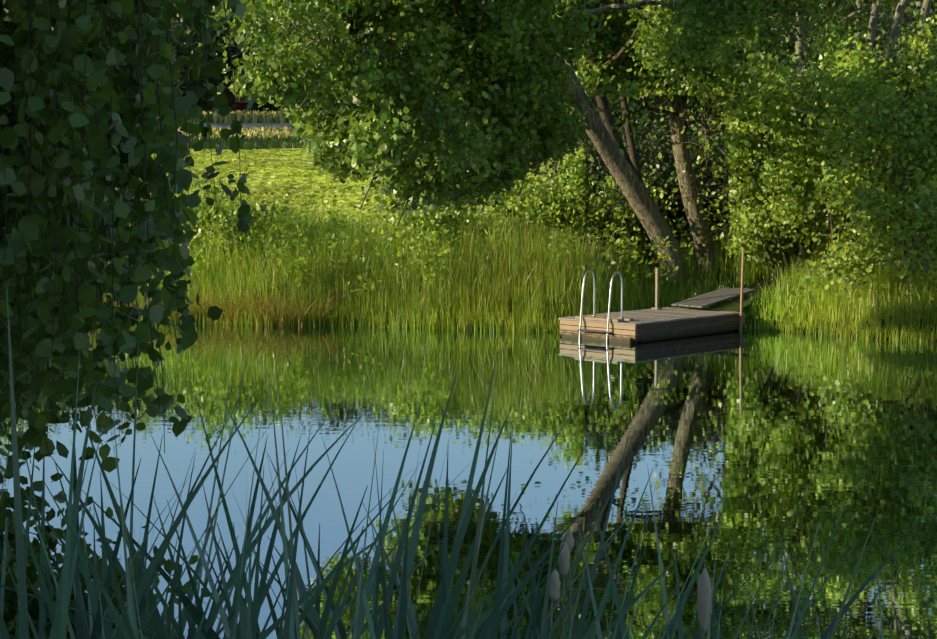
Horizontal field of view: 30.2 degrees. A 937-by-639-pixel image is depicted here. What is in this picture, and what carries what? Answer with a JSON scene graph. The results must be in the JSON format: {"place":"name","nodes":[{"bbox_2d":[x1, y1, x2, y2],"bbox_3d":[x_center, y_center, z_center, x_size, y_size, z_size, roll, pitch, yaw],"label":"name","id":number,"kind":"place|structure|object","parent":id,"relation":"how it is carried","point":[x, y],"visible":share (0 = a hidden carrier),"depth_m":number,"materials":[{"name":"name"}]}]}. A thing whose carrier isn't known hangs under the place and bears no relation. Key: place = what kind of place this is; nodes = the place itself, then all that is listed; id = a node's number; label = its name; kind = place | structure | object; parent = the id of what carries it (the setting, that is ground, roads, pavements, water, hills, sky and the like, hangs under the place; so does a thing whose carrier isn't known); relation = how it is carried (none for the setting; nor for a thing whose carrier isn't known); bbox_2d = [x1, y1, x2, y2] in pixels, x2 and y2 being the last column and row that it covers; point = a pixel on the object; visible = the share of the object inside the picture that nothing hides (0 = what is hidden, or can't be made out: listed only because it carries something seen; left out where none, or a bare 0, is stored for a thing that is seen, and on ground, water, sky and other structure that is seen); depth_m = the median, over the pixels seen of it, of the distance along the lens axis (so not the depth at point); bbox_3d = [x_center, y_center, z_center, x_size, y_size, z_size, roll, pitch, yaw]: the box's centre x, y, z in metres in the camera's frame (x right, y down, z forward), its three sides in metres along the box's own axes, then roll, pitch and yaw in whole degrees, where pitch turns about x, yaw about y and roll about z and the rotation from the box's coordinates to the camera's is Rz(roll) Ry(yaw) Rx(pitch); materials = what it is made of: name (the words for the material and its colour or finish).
{"place":"outdoors","nodes":[
{"label":"outdoors","id":0,"kind":"place"},
{"bbox_2d":[0,498,63,638],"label":"bank grass","id":1,"kind":"structure","parent":0,"point":[13,568],"depth_m":5.36,"materials":[{"name":"green plant"}]},
{"bbox_2d":[137,123,654,128],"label":"gravel road","id":2,"kind":"structure","parent":0,"point":[251,125],"depth_m":121.59,"materials":[{"name":"grey gravel"}]},
{"bbox_2d":[0,323,936,638],"bbox_3d":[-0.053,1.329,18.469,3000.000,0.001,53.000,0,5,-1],"label":"pond water","id":3,"kind":"structure","parent":0,"point":[848,425],"depth_m":17.52,"materials":[{"name":"liquid"}]},
{"bbox_2d":[113,112,936,340],"bbox_3d":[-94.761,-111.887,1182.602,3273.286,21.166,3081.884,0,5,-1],"label":"ground","id":4,"kind":"structure","parent":0,"point":[733,304],"depth_m":32.66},
{"bbox_2d":[8,590,178,638],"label":"bush","id":5,"kind":"object","parent":4,"relation":"on","point":[72,602],"visible":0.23,"depth_m":6.28,"materials":[{"name":"green plant"}]},
{"bbox_2d":[0,428,208,638],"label":"bush","id":6,"kind":"object","parent":4,"relation":"on","point":[10,605],"visible":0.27,"depth_m":6.70,"materials":[{"name":"green plant"}]},
{"bbox_2d":[0,0,264,476],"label":"birch tree","id":7,"kind":"object","parent":4,"relation":"on","point":[77,147],"visible":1,"depth_m":5.40,"materials":[{"name":"green plant"}]},
{"bbox_2d":[156,2,186,86],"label":"tree","id":8,"kind":"object","parent":4,"relation":"on","point":[172,19],"depth_m":147.72,"materials":[{"name":"green plant"}]},
{"bbox_2d":[159,3,250,111],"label":"tree","id":9,"kind":"object","parent":4,"relation":"on","point":[215,82],"visible":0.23,"depth_m":132.87,"materials":[{"name":"green plant"}]},
{"bbox_2d":[172,40,252,111],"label":"tree","id":10,"kind":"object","parent":4,"relation":"on","point":[242,104],"visible":0.04,"depth_m":140.05,"materials":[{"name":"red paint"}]},
{"bbox_2d":[183,0,263,106],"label":"tree","id":11,"kind":"object","parent":4,"relation":"on","point":[229,33],"visible":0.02,"depth_m":150.12,"materials":[{"name":"green plant"}]},
{"bbox_2d":[174,174,298,266],"bbox_3d":[-4.848,-1.997,35.274,2.887,2.863,2.580,4,7,41],"label":"bush","id":12,"kind":"object","parent":4,"relation":"on","point":[220,213],"visible":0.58,"depth_m":34.80,"materials":[{"name":"green plant"}]},
{"bbox_2d":[225,0,315,111],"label":"tree","id":13,"kind":"object","parent":4,"relation":"on","point":[272,107],"visible":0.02,"depth_m":142.44,"materials":[{"name":"green plant"}]},
{"bbox_2d":[248,4,317,110],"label":"tree","id":14,"kind":"object","parent":4,"relation":"on","point":[279,107],"visible":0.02,"depth_m":135.62,"materials":[{"name":"green plant"}]},
{"bbox_2d":[121,109,666,149],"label":"hedge and verge grass","id":15,"kind":"object","parent":4,"relation":"on","point":[289,139],"visible":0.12,"depth_m":115.90,"materials":[{"name":"green plant"}]},
{"bbox_2d":[374,197,495,271],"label":"bush","id":16,"kind":"object","parent":4,"relation":"on","point":[432,216],"visible":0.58,"depth_m":33.98,"materials":[{"name":"green plant"}]},
{"bbox_2d":[0,293,919,638],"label":"cattail leaves","id":17,"kind":"object","parent":4,"relation":"on","point":[190,613],"visible":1,"depth_m":4.67,"materials":[{"name":"green plant"}]},
{"bbox_2d":[549,528,711,638],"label":"cattail seed heads","id":18,"kind":"object","parent":17,"relation":"attached to","point":[704,595],"visible":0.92,"depth_m":4.55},
{"bbox_2d":[180,0,770,294],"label":"tree","id":19,"kind":"object","parent":4,"relation":"on","point":[455,104],"visible":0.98,"depth_m":24.28,"materials":[{"name":"green plant"}]},
{"bbox_2d":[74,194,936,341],"bbox_3d":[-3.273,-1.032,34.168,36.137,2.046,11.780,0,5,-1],"label":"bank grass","id":20,"kind":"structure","parent":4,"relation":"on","point":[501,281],"depth_m":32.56,"materials":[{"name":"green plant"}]},
{"bbox_2d":[108,188,936,300],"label":"bank weed leaves","id":21,"kind":"object","parent":4,"relation":"on","point":[627,242],"visible":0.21,"depth_m":33.51,"materials":[{"name":"green plant"}]},
{"bbox_2d":[115,148,932,262],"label":"meadow grass","id":22,"kind":"structure","parent":4,"relation":"on","point":[294,171],"depth_m":67.45,"materials":[{"name":"green plant"}]},
{"bbox_2d":[465,165,590,252],"bbox_3d":[1.079,-2.129,36.176,3.036,2.620,3.342,0,5,-1],"label":"bush","id":23,"kind":"object","parent":4,"relation":"on","point":[518,201],"visible":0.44,"depth_m":35.49,"materials":[{"name":"green plant"}]},
{"bbox_2d":[509,145,662,270],"bbox_3d":[2.465,-2.256,35.546,2.840,3.180,2.794,2,5,21],"label":"bush","id":24,"kind":"object","parent":4,"relation":"on","point":[577,185],"visible":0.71,"depth_m":35.26,"materials":[{"name":"green plant"}]},
{"bbox_2d":[531,120,661,234],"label":"bush","id":25,"kind":"object","parent":4,"relation":"on","point":[588,145],"depth_m":43.10,"materials":[{"name":"green plant"}]},
{"bbox_2d":[540,117,662,246],"bbox_3d":[2.914,-3.016,39.937,3.045,3.260,3.247,0,5,-1],"label":"bush","id":26,"kind":"object","parent":4,"relation":"on","point":[596,161],"visible":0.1,"depth_m":39.60,"materials":[{"name":"green plant"}]},
{"bbox_2d":[585,167,683,266],"bbox_3d":[3.379,-2.116,36.629,2.968,2.255,3.028,0,5,-1],"label":"bush","id":27,"kind":"object","parent":4,"relation":"on","point":[653,190],"visible":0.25,"depth_m":37.21,"materials":[{"name":"green plant"}]},
{"bbox_2d":[562,2,711,158],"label":"copse tree","id":28,"kind":"object","parent":4,"relation":"on","point":[632,103],"visible":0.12,"depth_m":78.82,"materials":[{"name":"green plant"}]},
{"bbox_2d":[558,268,744,342],"bbox_3d":[3.252,-0.158,30.581,1.705,1.370,3.275,5,7,43],"label":"dock","id":29,"kind":"object","parent":4,"relation":"on","point":[656,322],"visible":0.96,"depth_m":29.88,"materials":[{"name":"brown wood"}]},
{"bbox_2d":[578,270,623,341],"bbox_3d":[2.219,0.182,29.516,0.660,2.024,0.539,5,7,43],"label":"dock ladder","id":30,"kind":"object","parent":29,"relation":"attached to","point":[609,304],"visible":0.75,"depth_m":29.44,"materials":[{"name":"silver metal"}]},
{"bbox_2d":[671,287,754,307],"bbox_3d":[4.540,-0.405,32.072,0.688,0.266,1.740,5,7,43],"label":"gangway","id":31,"kind":"object","parent":29,"relation":"on","point":[706,300],"visible":1,"depth_m":31.95,"materials":[{"name":"grey wood"}]},
{"bbox_2d":[739,248,744,331],"bbox_3d":[4.860,-0.082,30.950,0.058,2.394,0.150,3,6,31],"label":"mooring pole","id":32,"kind":"object","parent":29,"relation":"attached to","point":[741,295],"visible":0.58,"depth_m":30.91,"materials":[{"name":"brown wood"}]},
{"bbox_2d":[590,143,724,255],"bbox_3d":[4.291,-2.660,38.716,2.889,2.988,3.489,1,5,14],"label":"bush","id":33,"kind":"object","parent":4,"relation":"on","point":[656,184],"visible":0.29,"depth_m":38.04,"materials":[{"name":"green plant"}]},
{"bbox_2d":[606,0,714,271],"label":"tree","id":34,"kind":"object","parent":4,"relation":"on","point":[631,148],"visible":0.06,"depth_m":34.72,"materials":[{"name":"green plant"}]},
{"bbox_2d":[602,113,728,243],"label":"bush","id":35,"kind":"object","parent":4,"relation":"on","point":[670,169],"visible":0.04,"depth_m":40.15,"materials":[{"name":"green plant"}]},
{"bbox_2d":[621,98,719,152],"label":"copse tree","id":36,"kind":"object","parent":4,"relation":"on","point":[688,127],"visible":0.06,"depth_m":85.47,"materials":[{"name":"green plant"}]},
{"bbox_2d":[638,108,728,169],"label":"bush","id":37,"kind":"object","parent":4,"relation":"on","point":[666,130],"visible":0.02,"depth_m":43.36,"materials":[{"name":"green plant"}]},
{"bbox_2d":[594,0,790,270],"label":"tree","id":38,"kind":"object","parent":4,"relation":"on","point":[683,97],"depth_m":35.76,"materials":[{"name":"brown plant"}]},
{"bbox_2d":[550,0,863,279],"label":"alder tree","id":39,"kind":"object","parent":4,"relation":"on","point":[697,221],"depth_m":33.27,"materials":[{"name":"green plant"}]},
{"bbox_2d":[574,0,841,103],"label":"aspen tree","id":40,"kind":"object","parent":4,"relation":"on","point":[799,48],"visible":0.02,"depth_m":40.34,"materials":[{"name":"green plant"}]},
{"bbox_2d":[580,0,840,233],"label":"alder tree","id":41,"kind":"object","parent":4,"relation":"on","point":[791,19],"visible":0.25,"depth_m":34.47,"materials":[{"name":"green plant"}]},
{"bbox_2d":[663,126,808,245],"bbox_3d":[6.111,-2.881,39.228,4.354,3.102,3.301,0,5,-1],"label":"bush","id":42,"kind":"object","parent":4,"relation":"on","point":[725,175],"visible":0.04,"depth_m":39.01,"materials":[{"name":"green plant"}]},
{"bbox_2d":[639,68,835,281],"bbox_3d":[6.602,-2.874,33.779,6.914,4.408,3.578,-3,6,-33],"label":"bush","id":43,"kind":"object","parent":4,"relation":"on","point":[801,213],"visible":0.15,"depth_m":32.77,"materials":[{"name":"green plant"}]},
{"bbox_2d":[688,2,817,146],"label":"copse tree","id":44,"kind":"object","parent":4,"relation":"on","point":[791,49],"visible":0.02,"depth_m":79.11,"materials":[{"name":"green plant"}]},
{"bbox_2d":[766,1,831,54],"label":"tree","id":45,"kind":"object","parent":4,"relation":"on","point":[791,25],"depth_m":172.28,"materials":[{"name":"green plant"}]},
{"bbox_2d":[685,20,936,283],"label":"bush","id":46,"kind":"object","parent":4,"relation":"on","point":[795,154],"visible":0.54,"depth_m":31.28,"materials":[{"name":"green plant"}]},
{"bbox_2d":[749,8,936,256],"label":"tree","id":47,"kind":"object","parent":4,"relation":"on","point":[814,82],"visible":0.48,"depth_m":30.36,"materials":[{"name":"green plant"}]},
{"bbox_2d":[773,0,917,67],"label":"aspen tree","id":48,"kind":"object","parent":4,"relation":"on","point":[873,17],"visible":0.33,"depth_m":45.69,"materials":[{"name":"green plant"}]},
{"bbox_2d":[787,0,907,95],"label":"aspen tree","id":49,"kind":"object","parent":4,"relation":"on","point":[805,24],"visible":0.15,"depth_m":44.57,"materials":[{"name":"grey plant"}]},
{"bbox_2d":[784,0,922,99],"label":"copse tree","id":50,"kind":"object","parent":4,"relation":"on","point":[880,24],"visible":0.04,"depth_m":87.48,"materials":[{"name":"green plant"}]},
{"bbox_2d":[798,9,936,303],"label":"bush","id":51,"kind":"object","parent":4,"relation":"on","point":[925,211],"visible":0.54,"depth_m":29.80,"materials":[{"name":"green plant"}]},
{"bbox_2d":[809,0,931,72],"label":"aspen tree","id":52,"kind":"object","parent":4,"relation":"on","point":[926,5],"visible":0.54,"depth_m":39.92,"materials":[{"name":"green plant"}]},
{"bbox_2d":[814,0,935,45],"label":"tree","id":53,"kind":"object","parent":4,"relation":"on","point":[908,4],"depth_m":147.10,"materials":[{"name":"green plant"}]},
{"bbox_2d":[841,0,936,57],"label":"aspen tree","id":54,"kind":"object","parent":4,"relation":"on","point":[893,3],"visible":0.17,"depth_m":50.81,"materials":[{"name":"green plant"}]},
{"bbox_2d":[857,0,928,63],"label":"aspen tree","id":55,"kind":"object","parent":4,"relation":"on","point":[898,15],"visible":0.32,"depth_m":38.45,"materials":[{"name":"grey plant"}]},
{"bbox_2d":[875,0,932,48],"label":"copse tree","id":56,"kind":"object","parent":4,"relation":"on","point":[904,13],"visible":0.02,"depth_m":99.48,"materials":[{"name":"green plant"}]},
{"bbox_2d":[873,0,936,116],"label":"copse tree","id":57,"kind":"object","parent":4,"relation":"on","point":[913,25],"visible":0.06,"depth_m":83.28,"materials":[{"name":"green plant"}]}
]}

